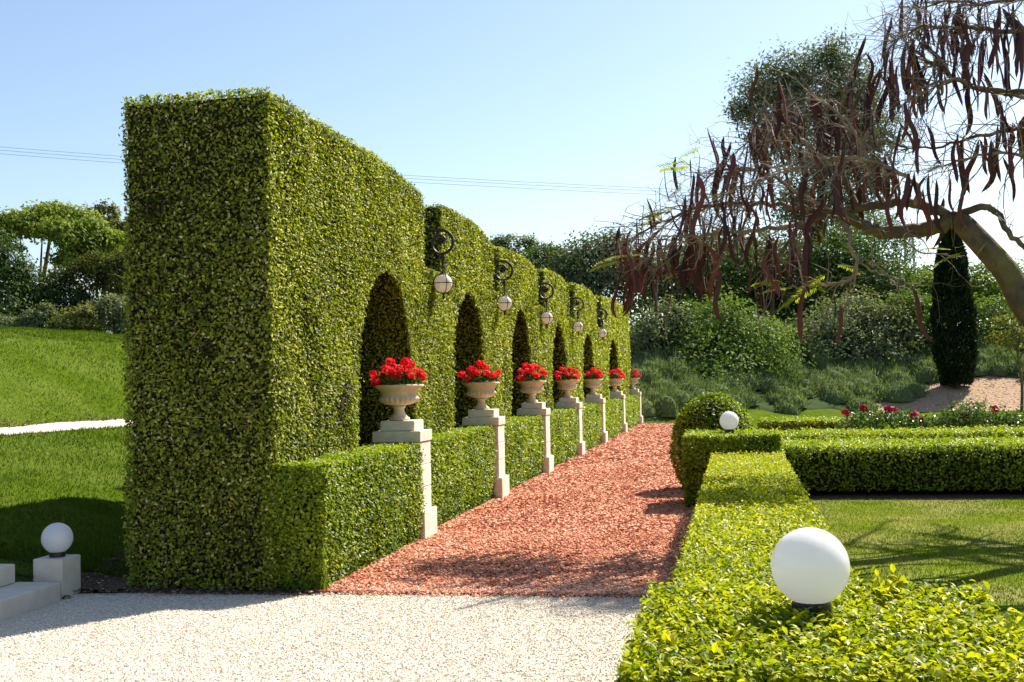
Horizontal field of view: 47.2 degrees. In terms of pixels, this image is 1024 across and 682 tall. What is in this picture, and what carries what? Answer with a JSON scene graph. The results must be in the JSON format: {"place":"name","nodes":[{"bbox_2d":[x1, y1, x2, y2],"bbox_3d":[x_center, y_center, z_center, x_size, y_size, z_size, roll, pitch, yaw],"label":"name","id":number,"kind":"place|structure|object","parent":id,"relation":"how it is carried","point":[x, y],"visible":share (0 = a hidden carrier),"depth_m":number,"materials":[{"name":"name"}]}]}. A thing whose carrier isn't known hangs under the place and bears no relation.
{"place":"outdoors","nodes":[
{"label":"outdoors","id":0,"kind":"place"},
{"bbox_2d":[0,325,132,427],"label":"lawn","id":1,"kind":"structure","parent":0,"point":[40,382],"depth_m":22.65,"materials":[{"name":"green plant"}]},
{"bbox_2d":[0,415,125,427],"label":"soil edge","id":2,"kind":"object","parent":1,"relation":"on","point":[57,421],"visible":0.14,"depth_m":19.88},
{"bbox_2d":[43,301,101,331],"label":"shrub","id":3,"kind":"object","parent":1,"relation":"on","point":[71,321],"visible":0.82,"depth_m":49.06,"materials":[{"name":"green plant"}]},
{"bbox_2d":[79,293,130,334],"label":"shrub","id":4,"kind":"object","parent":1,"relation":"on","point":[106,309],"visible":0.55,"depth_m":49.76,"materials":[{"name":"green plant"}]},
{"bbox_2d":[0,418,132,434],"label":"hillside path","id":5,"kind":"structure","parent":0,"point":[58,425],"depth_m":19.38,"materials":[{"name":"white concrete"}]},
{"bbox_2d":[0,424,135,577],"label":"lawn","id":6,"kind":"structure","parent":0,"point":[50,517],"depth_m":12.82,"materials":[{"name":"green plant"}]},
{"bbox_2d":[0,592,645,681],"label":"white gravel path","id":7,"kind":"structure","parent":0,"point":[401,650],"depth_m":7.97,"materials":[{"name":"white gravel"}]},
{"bbox_2d":[322,590,645,600],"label":"red chippings","id":8,"kind":"object","parent":7,"relation":"on","point":[493,593],"visible":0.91,"depth_m":9.48,"materials":[{"name":"red gravel"}]},
{"bbox_2d":[304,423,695,593],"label":"red gravel path","id":9,"kind":"structure","parent":0,"point":[592,540],"depth_m":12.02,"materials":[{"name":"red gravel"}]},
{"bbox_2d":[2,489,638,670],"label":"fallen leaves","id":10,"kind":"object","parent":9,"relation":"on","point":[435,553],"visible":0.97,"depth_m":11.89,"materials":[{"name":"brown plant"}]},
{"bbox_2d":[259,442,426,589],"bbox_3d":[-1.533,1.605,11.458,0.636,1.132,3.276,-2,-2,11],"label":"hedge","id":11,"kind":"object","parent":9,"relation":"on","point":[342,514],"visible":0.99,"depth_m":10.42,"materials":[{"name":"green plant"}]},
{"bbox_2d":[430,424,496,524],"bbox_3d":[-0.810,1.722,15.482,0.563,1.138,3.903,-2,-2,11],"label":"hedge","id":12,"kind":"object","parent":9,"relation":"on","point":[462,462],"visible":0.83,"depth_m":15.29,"materials":[{"name":"green plant"}]},
{"bbox_2d":[334,581,667,593],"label":"gravel","id":13,"kind":"structure","parent":9,"relation":"on","point":[418,587],"depth_m":9.69,"materials":[{"name":"red gravel"}]},
{"bbox_2d":[503,415,544,488],"bbox_3d":[0.019,1.849,19.825,0.577,1.143,3.975,-2,-2,11],"label":"hedge","id":14,"kind":"object","parent":9,"relation":"on","point":[524,448],"visible":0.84,"depth_m":19.68,"materials":[{"name":"green plant"}]},
{"bbox_2d":[550,407,578,466],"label":"hedge","id":15,"kind":"object","parent":9,"relation":"on","point":[564,433],"visible":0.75,"depth_m":24.34,"materials":[{"name":"green plant"}]},
{"bbox_2d":[582,402,602,450],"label":"hedge","id":16,"kind":"object","parent":9,"relation":"on","point":[592,422],"visible":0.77,"depth_m":29.06,"materials":[{"name":"green plant"}]},
{"bbox_2d":[605,398,623,439],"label":"hedge","id":17,"kind":"object","parent":9,"relation":"on","point":[614,413],"visible":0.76,"depth_m":34.34,"materials":[{"name":"green plant"}]},
{"bbox_2d":[625,394,639,428],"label":"hedge","id":18,"kind":"object","parent":9,"relation":"on","point":[632,409],"visible":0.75,"depth_m":40.39,"materials":[{"name":"green plant"}]},
{"bbox_2d":[6,147,1001,200],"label":"power line","id":19,"kind":"object","parent":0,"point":[482,179],"visible":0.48,"depth_m":173.84,"materials":[{"name":"grey metal"}]},
{"bbox_2d":[8,154,1002,206],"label":"power line","id":20,"kind":"object","parent":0,"point":[455,184],"visible":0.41,"depth_m":173.82,"materials":[{"name":"grey metal"}]},
{"bbox_2d":[0,0,1023,331],"label":"sky","id":21,"kind":"structure","parent":0,"point":[585,93],"materials":[{"name":"blue"}]},
{"bbox_2d":[2,150,1023,203],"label":"power line","id":22,"kind":"object","parent":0,"point":[503,183],"visible":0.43,"depth_m":173.80,"materials":[{"name":"grey metal"}]},
{"bbox_2d":[10,333,1016,597],"bbox_3d":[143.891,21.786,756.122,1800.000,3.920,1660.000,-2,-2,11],"label":"ground","id":23,"kind":"structure","parent":0,"point":[666,419],"depth_m":10.48,"materials":[{"name":"green plant"}]},
{"bbox_2d":[9,553,33,581],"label":"dark shrub","id":24,"kind":"object","parent":23,"relation":"on","point":[20,563],"visible":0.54,"depth_m":9.90,"materials":[{"name":"green plant"}]},
{"bbox_2d":[0,206,45,320],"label":"tree","id":25,"kind":"object","parent":23,"relation":"on","point":[7,269],"visible":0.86,"depth_m":55.44,"materials":[{"name":"green plant"}]},
{"bbox_2d":[0,564,59,619],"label":"stone steps","id":26,"kind":"structure","parent":23,"relation":"on","point":[16,598],"depth_m":9.46,"materials":[{"name":"stone"}]},
{"bbox_2d":[0,299,60,327],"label":"shrub","id":27,"kind":"object","parent":23,"relation":"on","point":[40,317],"visible":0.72,"depth_m":49.42,"materials":[{"name":"green plant"}]},
{"bbox_2d":[0,258,112,322],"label":"shrub","id":28,"kind":"object","parent":23,"relation":"on","point":[55,294],"visible":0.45,"depth_m":56.74,"materials":[{"name":"green plant"}]},
{"bbox_2d":[33,554,80,598],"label":"lamp block","id":29,"kind":"structure","parent":23,"relation":"on","point":[65,571],"depth_m":9.87,"materials":[{"name":"stone"}]},
{"bbox_2d":[41,523,72,557],"bbox_3d":[-3.878,1.744,10.005,0.260,0.388,0.260,-2,-2,11],"label":"globe lamp","id":30,"kind":"object","parent":29,"relation":"on","point":[56,540],"visible":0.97,"depth_m":9.92,"materials":[{"name":"white plastic"}]},
{"bbox_2d":[0,198,126,291],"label":"tree","id":31,"kind":"object","parent":23,"relation":"on","point":[72,230],"visible":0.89,"depth_m":60.73,"materials":[{"name":"green plant"}]},
{"bbox_2d":[37,249,130,301],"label":"tree","id":32,"kind":"object","parent":23,"relation":"on","point":[105,266],"visible":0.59,"depth_m":57.53,"materials":[{"name":"green plant"}]},
{"bbox_2d":[85,197,129,301],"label":"tree","id":33,"kind":"object","parent":23,"relation":"on","point":[114,216],"visible":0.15,"depth_m":71.78,"materials":[{"name":"green plant"}]},
{"bbox_2d":[79,551,135,589],"bbox_3d":[-3.402,2.084,11.280,0.500,0.170,2.500,-2,-2,11],"label":"mulch bed","id":34,"kind":"object","parent":23,"relation":"on","point":[91,575],"visible":0.24,"depth_m":10.38,"materials":[{"name":"brown soil"}]},
{"bbox_2d":[73,548,315,594],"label":"mulch chips","id":35,"kind":"object","parent":34,"relation":"on","point":[173,590],"visible":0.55,"depth_m":9.98,"materials":[{"name":"brown wood"}]},
{"bbox_2d":[101,583,319,594],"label":"hedge mulch","id":36,"kind":"object","parent":23,"relation":"on","point":[217,590],"visible":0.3,"depth_m":10.09,"materials":[{"name":"brown soil"}]},
{"bbox_2d":[133,592,308,595],"bbox_3d":[-2.458,2.152,9.858,1.580,0.070,0.015,-2,-2,11],"label":"bed edging","id":37,"kind":"object","parent":23,"relation":"on","point":[230,594],"visible":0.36,"depth_m":9.82,"materials":[{"name":"grey"}]},
{"bbox_2d":[113,86,630,590],"bbox_3d":[0.583,0.438,27.054,1.694,4.383,34.793,-2,-2,11],"label":"tall hedge","id":38,"kind":"object","parent":23,"relation":"on","point":[283,298],"visible":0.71,"depth_m":10.27,"materials":[{"name":"green plant"}]},
{"bbox_2d":[418,229,454,299],"bbox_3d":[-1.296,-0.995,15.480,1.112,0.940,0.307,-2,-2,11],"label":"hanging lantern","id":39,"kind":"object","parent":38,"relation":"attached to","point":[443,282],"visible":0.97,"depth_m":15.38,"materials":[{"name":"white metal"}]},
{"bbox_2d":[492,260,513,315],"bbox_3d":[-0.516,-0.866,19.574,1.112,0.940,0.307,-2,-2,11],"label":"hanging lantern","id":40,"kind":"object","parent":38,"relation":"attached to","point":[505,302],"visible":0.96,"depth_m":19.47,"materials":[{"name":"white glass"}]},
{"bbox_2d":[536,283,553,327],"bbox_3d":[0.316,-0.709,23.943,1.112,0.940,0.307,-2,-2,11],"label":"hanging lantern","id":41,"kind":"object","parent":38,"relation":"attached to","point":[546,317],"visible":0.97,"depth_m":23.84,"materials":[{"name":"white glass"}]},
{"bbox_2d":[570,297,584,335],"bbox_3d":[1.222,-0.590,28.706,1.112,0.940,0.307,-2,-2,11],"label":"hanging lantern","id":42,"kind":"object","parent":38,"relation":"attached to","point":[578,326],"visible":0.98,"depth_m":28.61,"materials":[{"name":"white metal"}]},
{"bbox_2d":[597,308,607,339],"bbox_3d":[2.221,-0.467,33.961,1.112,0.940,0.307,-2,-2,11],"label":"hanging lantern","id":43,"kind":"object","parent":38,"relation":"attached to","point":[602,332],"visible":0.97,"depth_m":33.86,"materials":[{"name":"white metal"}]},
{"bbox_2d":[372,419,436,539],"bbox_3d":[-1.223,1.573,13.324,0.610,1.342,0.560,-2,-2,11],"label":"urn pedestal","id":44,"kind":"object","parent":23,"relation":"on","point":[408,431],"visible":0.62,"depth_m":13.16,"materials":[{"name":"stone"}]},
{"bbox_2d":[373,384,423,420],"bbox_3d":[-1.287,0.700,13.361,0.580,0.404,0.580,-2,-2,11],"label":"stone urn","id":45,"kind":"object","parent":44,"relation":"on","point":[398,398],"visible":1,"depth_m":13.20,"materials":[{"name":"stone"}]},
{"bbox_2d":[369,357,425,385],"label":"geranium","id":46,"kind":"object","parent":45,"relation":"on","point":[389,374],"visible":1,"depth_m":13.23,"materials":[{"name":"red plant"}]},
{"bbox_2d":[316,591,645,597],"bbox_3d":[-0.067,2.086,9.540,3.200,0.072,0.020,-2,-2,11],"label":"path edging","id":47,"kind":"object","parent":23,"relation":"on","point":[414,593],"visible":0.21,"depth_m":9.60,"materials":[{"name":"beige"}]},
{"bbox_2d":[462,409,509,498],"bbox_3d":[-0.401,1.698,17.645,0.610,1.342,0.560,-2,-2,11],"label":"urn pedestal","id":48,"kind":"object","parent":23,"relation":"on","point":[486,417],"visible":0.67,"depth_m":17.44,"materials":[{"name":"stone"}]},
{"bbox_2d":[462,382,499,408],"bbox_3d":[-0.465,0.826,17.682,0.580,0.404,0.580,0,-2,-30],"label":"stone urn","id":49,"kind":"object","parent":48,"relation":"on","point":[480,392],"visible":1,"depth_m":17.52,"materials":[{"name":"stone"}]},
{"bbox_2d":[458,360,501,382],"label":"geranium","id":50,"kind":"object","parent":49,"relation":"on","point":[476,375],"visible":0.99,"depth_m":17.53,"materials":[{"name":"red plant"}]},
{"bbox_2d":[490,232,540,262],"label":"tree","id":51,"kind":"object","parent":23,"relation":"on","point":[502,241],"visible":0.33,"depth_m":83.40,"materials":[{"name":"green plant"}]},
{"bbox_2d":[517,402,553,473],"bbox_3d":[0.431,1.826,22.014,0.610,1.342,0.560,-2,-2,11],"label":"urn pedestal","id":52,"kind":"object","parent":23,"relation":"on","point":[534,409],"visible":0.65,"depth_m":21.81,"materials":[{"name":"stone"}]},
{"bbox_2d":[516,381,546,402],"bbox_3d":[0.367,0.953,22.052,0.580,0.404,0.580,0,-2,-35],"label":"stone urn","id":53,"kind":"object","parent":52,"relation":"on","point":[530,388],"visible":1,"depth_m":21.89,"materials":[{"name":"stone"}]},
{"bbox_2d":[515,362,547,380],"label":"geranium","id":54,"kind":"object","parent":53,"relation":"on","point":[531,372],"visible":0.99,"depth_m":21.92,"materials":[{"name":"red plant"}]},
{"bbox_2d":[518,240,587,271],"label":"tree","id":55,"kind":"object","parent":23,"relation":"on","point":[535,255],"visible":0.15,"depth_m":75.81,"materials":[{"name":"green plant"}]},
{"bbox_2d":[555,397,584,455],"bbox_3d":[1.319,1.961,26.679,0.610,1.342,0.560,-2,-2,11],"label":"urn pedestal","id":56,"kind":"object","parent":23,"relation":"on","point":[569,403],"visible":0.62,"depth_m":26.48,"materials":[{"name":"stone"}]},
{"bbox_2d":[554,380,579,397],"bbox_3d":[1.255,1.088,26.716,0.580,0.404,0.580,0,-2,-33],"label":"stone urn","id":57,"kind":"object","parent":56,"relation":"on","point":[566,386],"visible":1,"depth_m":26.56,"materials":[{"name":"stone"}]},
{"bbox_2d":[554,367,579,379],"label":"geranium","id":58,"kind":"object","parent":57,"relation":"on","point":[568,374],"visible":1,"depth_m":26.62,"materials":[{"name":"red plant"}]},
{"bbox_2d":[583,394,607,442],"bbox_3d":[2.225,2.100,31.441,0.610,1.342,0.560,-2,-2,11],"label":"urn pedestal","id":59,"kind":"object","parent":23,"relation":"on","point":[595,398],"visible":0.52,"depth_m":31.23,"materials":[{"name":"stone"}]},
{"bbox_2d":[584,379,602,393],"bbox_3d":[2.161,1.227,31.479,0.580,0.404,0.580,-1,-2,-6],"label":"stone urn","id":60,"kind":"object","parent":59,"relation":"on","point":[592,384],"visible":0.96,"depth_m":31.31,"materials":[{"name":"stone"}]},
{"bbox_2d":[583,367,603,378],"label":"geranium","id":61,"kind":"object","parent":60,"relation":"on","point":[595,375],"visible":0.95,"depth_m":31.33,"materials":[{"name":"red plant"}]},
{"bbox_2d":[528,223,669,320],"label":"tree","id":62,"kind":"object","parent":23,"relation":"on","point":[577,266],"visible":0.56,"depth_m":71.71,"materials":[{"name":"green plant"}]},
{"bbox_2d":[609,391,627,432],"bbox_3d":[3.318,2.267,37.186,0.610,1.342,0.560,-2,-2,11],"label":"urn pedestal","id":63,"kind":"object","parent":23,"relation":"on","point":[616,394],"visible":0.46,"depth_m":36.97,"materials":[{"name":"stone"}]},
{"bbox_2d":[609,378,622,390],"bbox_3d":[3.254,1.394,37.223,0.580,0.404,0.580,0,-2,-40],"label":"stone urn","id":64,"kind":"object","parent":63,"relation":"on","point":[614,383],"visible":0.88,"depth_m":37.05,"materials":[{"name":"stone"}]},
{"bbox_2d":[608,368,625,378],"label":"geranium","id":65,"kind":"object","parent":64,"relation":"on","point":[613,374],"visible":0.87,"depth_m":37.12,"materials":[{"name":"red plant"}]},
{"bbox_2d":[630,389,642,423],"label":"urn pedestal","id":66,"kind":"object","parent":23,"relation":"on","point":[635,392],"visible":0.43,"depth_m":43.33,"materials":[{"name":"stone"}]},
{"bbox_2d":[629,378,639,388],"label":"stone urn","id":67,"kind":"object","parent":66,"relation":"on","point":[633,381],"visible":0.66,"depth_m":43.42,"materials":[{"name":"stone"}]},
{"bbox_2d":[628,290,706,360],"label":"shrub","id":68,"kind":"object","parent":23,"relation":"on","point":[648,330],"visible":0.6,"depth_m":51.81,"materials":[{"name":"green plant"}]},
{"bbox_2d":[668,391,754,486],"bbox_3d":[3.075,1.547,17.987,1.362,1.569,1.375,-2,-2,11],"label":"ball bush","id":69,"kind":"object","parent":23,"relation":"on","point":[706,412],"visible":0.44,"depth_m":17.78,"materials":[{"name":"green plant"}]},
{"bbox_2d":[639,221,783,309],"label":"tree","id":70,"kind":"object","parent":23,"relation":"on","point":[746,239],"visible":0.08,"depth_m":88.36,"materials":[{"name":"green plant"}]},
{"bbox_2d":[617,229,817,323],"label":"tree","id":71,"kind":"object","parent":23,"relation":"on","point":[734,279],"visible":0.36,"depth_m":64.22,"materials":[{"name":"green plant"}]},
{"bbox_2d":[631,283,815,386],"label":"shrub","id":72,"kind":"object","parent":23,"relation":"on","point":[742,333],"visible":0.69,"depth_m":51.96,"materials":[{"name":"green plant"}]},
{"bbox_2d":[679,427,784,507],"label":"end hedge block","id":73,"kind":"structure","parent":23,"relation":"on","point":[698,447],"depth_m":15.44,"materials":[{"name":"green plant"}]},
{"bbox_2d":[720,411,738,432],"bbox_3d":[2.973,1.155,16.051,0.260,0.388,0.260,-2,-2,11],"label":"globe lamp","id":74,"kind":"object","parent":73,"relation":"on","point":[729,420],"visible":0.94,"depth_m":15.96,"materials":[{"name":"white plastic"}]},
{"bbox_2d":[667,448,867,598],"bbox_3d":[2.048,1.637,9.900,1.086,0.828,10.930,-2,-2,11],"label":"long hedge","id":75,"kind":"object","parent":23,"relation":"on","point":[752,509],"visible":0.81,"depth_m":8.31,"materials":[{"name":"green plant"}]},
{"bbox_2d":[665,214,924,330],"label":"tree","id":76,"kind":"object","parent":23,"relation":"on","point":[783,236],"visible":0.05,"depth_m":90.40,"materials":[{"name":"green plant"}]},
{"bbox_2d":[718,23,919,302],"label":"eucalyptus tree","id":77,"kind":"object","parent":23,"relation":"on","point":[830,50],"visible":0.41,"depth_m":81.29,"materials":[{"name":"green plant"}]},
{"bbox_2d":[629,317,1023,421],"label":"rosemary undergrowth","id":78,"kind":"object","parent":23,"relation":"on","point":[670,386],"visible":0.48,"depth_m":50.95,"materials":[{"name":"green plant"}]},
{"bbox_2d":[757,218,925,325],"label":"tree","id":79,"kind":"object","parent":23,"relation":"on","point":[878,285],"visible":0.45,"depth_m":65.21,"materials":[{"name":"green plant"}]},
{"bbox_2d":[776,284,929,365],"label":"shrub","id":80,"kind":"object","parent":23,"relation":"on","point":[870,321],"visible":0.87,"depth_m":56.98,"materials":[{"name":"green plant"}]},
{"bbox_2d":[825,209,929,323],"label":"tree","id":81,"kind":"object","parent":23,"relation":"on","point":[897,241],"visible":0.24,"depth_m":72.81,"materials":[{"name":"green plant"}]},
{"bbox_2d":[805,488,1023,499],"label":"soil strip","id":82,"kind":"object","parent":23,"relation":"on","point":[943,494],"visible":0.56,"depth_m":16.52,"materials":[{"name":"brown soil"}]},
{"bbox_2d":[782,434,1023,491],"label":"cross hedge","id":83,"kind":"object","parent":82,"relation":"on","point":[916,464],"visible":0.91,"depth_m":16.51,"materials":[{"name":"green plant"}]},
{"bbox_2d":[884,269,988,324],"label":"shrub","id":84,"kind":"object","parent":23,"relation":"on","point":[927,279],"visible":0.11,"depth_m":87.07,"materials":[{"name":"green plant"}]},
{"bbox_2d":[896,257,1002,310],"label":"tree","id":85,"kind":"object","parent":23,"relation":"on","point":[928,270],"visible":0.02,"depth_m":91.43,"materials":[{"name":"green plant"}]},
{"bbox_2d":[959,285,1020,343],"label":"shrub","id":86,"kind":"object","parent":23,"relation":"on","point":[986,312],"visible":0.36,"depth_m":59.00,"materials":[{"name":"green plant"}]},
{"bbox_2d":[969,257,1023,327],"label":"tree","id":87,"kind":"object","parent":23,"relation":"on","point":[994,288],"visible":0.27,"depth_m":86.21,"materials":[{"name":"green plant"}]},
{"bbox_2d":[612,563,1023,681],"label":"end hedge block","id":88,"kind":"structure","parent":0,"point":[891,628],"depth_m":3.58,"materials":[{"name":"green plant"}]},
{"bbox_2d":[771,527,849,639],"bbox_3d":[1.008,0.824,3.959,0.260,0.388,0.260,-2,-2,11],"label":"globe lamp","id":89,"kind":"object","parent":88,"relation":"on","point":[810,566],"visible":0.94,"depth_m":3.87,"materials":[{"name":"white plastic"}]},
{"bbox_2d":[756,415,906,430],"bbox_3d":[7.420,2.080,26.907,3.562,0.779,1.548,-2,-2,11],"label":"cross hedge","id":90,"kind":"object","parent":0,"point":[797,423],"visible":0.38,"depth_m":26.51,"materials":[{"name":"green plant"}]},
{"bbox_2d":[834,401,902,431],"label":"rose bush","id":91,"kind":"object","parent":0,"point":[861,421],"visible":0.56,"depth_m":24.45,"materials":[{"name":"green plant"}]},
{"bbox_2d":[746,408,1023,429],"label":"lawn","id":92,"kind":"structure","parent":0,"point":[755,414],"depth_m":47.36,"materials":[{"name":"green plant"}]},
{"bbox_2d":[981,313,1023,411],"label":"sapling tree","id":93,"kind":"object","parent":92,"relation":"on","point":[1019,330],"visible":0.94,"depth_m":47.00,"materials":[{"name":"green plant"}]},
{"bbox_2d":[774,424,1023,441],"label":"cross hedge","id":94,"kind":"object","parent":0,"point":[968,432],"visible":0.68,"depth_m":20.65,"materials":[{"name":"green plant"}]},
{"bbox_2d":[874,405,925,429],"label":"rose bush","id":95,"kind":"object","parent":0,"point":[903,417],"visible":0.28,"depth_m":24.67,"materials":[{"name":"green plant"}]},
{"bbox_2d":[812,498,1023,644],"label":"lawn","id":96,"kind":"structure","parent":0,"point":[960,569],"depth_m":11.90,"materials":[{"name":"green plant"}]},
{"bbox_2d":[567,0,1023,344],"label":"pod tree","id":97,"kind":"object","parent":96,"relation":"on","point":[990,252],"visible":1,"depth_m":12.88,"materials":[{"name":"brown plant"}]},
{"bbox_2d":[910,411,959,429],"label":"rose bush","id":98,"kind":"object","parent":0,"point":[928,422],"visible":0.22,"depth_m":24.25,"materials":[{"name":"green plant"}]},
{"bbox_2d":[876,376,1023,412],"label":"wood chip slope","id":99,"kind":"structure","parent":0,"point":[1014,391],"depth_m":51.33,"materials":[{"name":"beige wood"}]},
{"bbox_2d":[877,284,957,349],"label":"shrub","id":100,"kind":"object","parent":99,"relation":"on","point":[910,300],"visible":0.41,"depth_m":58.08,"materials":[{"name":"green plant"}]},
{"bbox_2d":[882,376,1023,409],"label":"wood chips","id":101,"kind":"object","parent":99,"relation":"on","point":[969,393],"visible":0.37,"depth_m":51.38,"materials":[{"name":"beige wood"}]},
{"bbox_2d":[928,229,980,388],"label":"cypress tree","id":102,"kind":"object","parent":99,"relation":"on","point":[948,362],"visible":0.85,"depth_m":52.21,"materials":[{"name":"green plant"}]},
{"bbox_2d":[930,393,1003,431],"bbox_3d":[9.207,1.691,23.634,1.540,1.289,1.540,-2,-2,11],"label":"rose bush","id":103,"kind":"object","parent":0,"point":[963,417],"visible":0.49,"depth_m":23.46,"materials":[{"name":"green plant"}]},
{"bbox_2d":[972,405,1023,428],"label":"rose bush","id":104,"kind":"object","parent":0,"point":[1010,420],"visible":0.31,"depth_m":23.50,"materials":[{"name":"green plant"}]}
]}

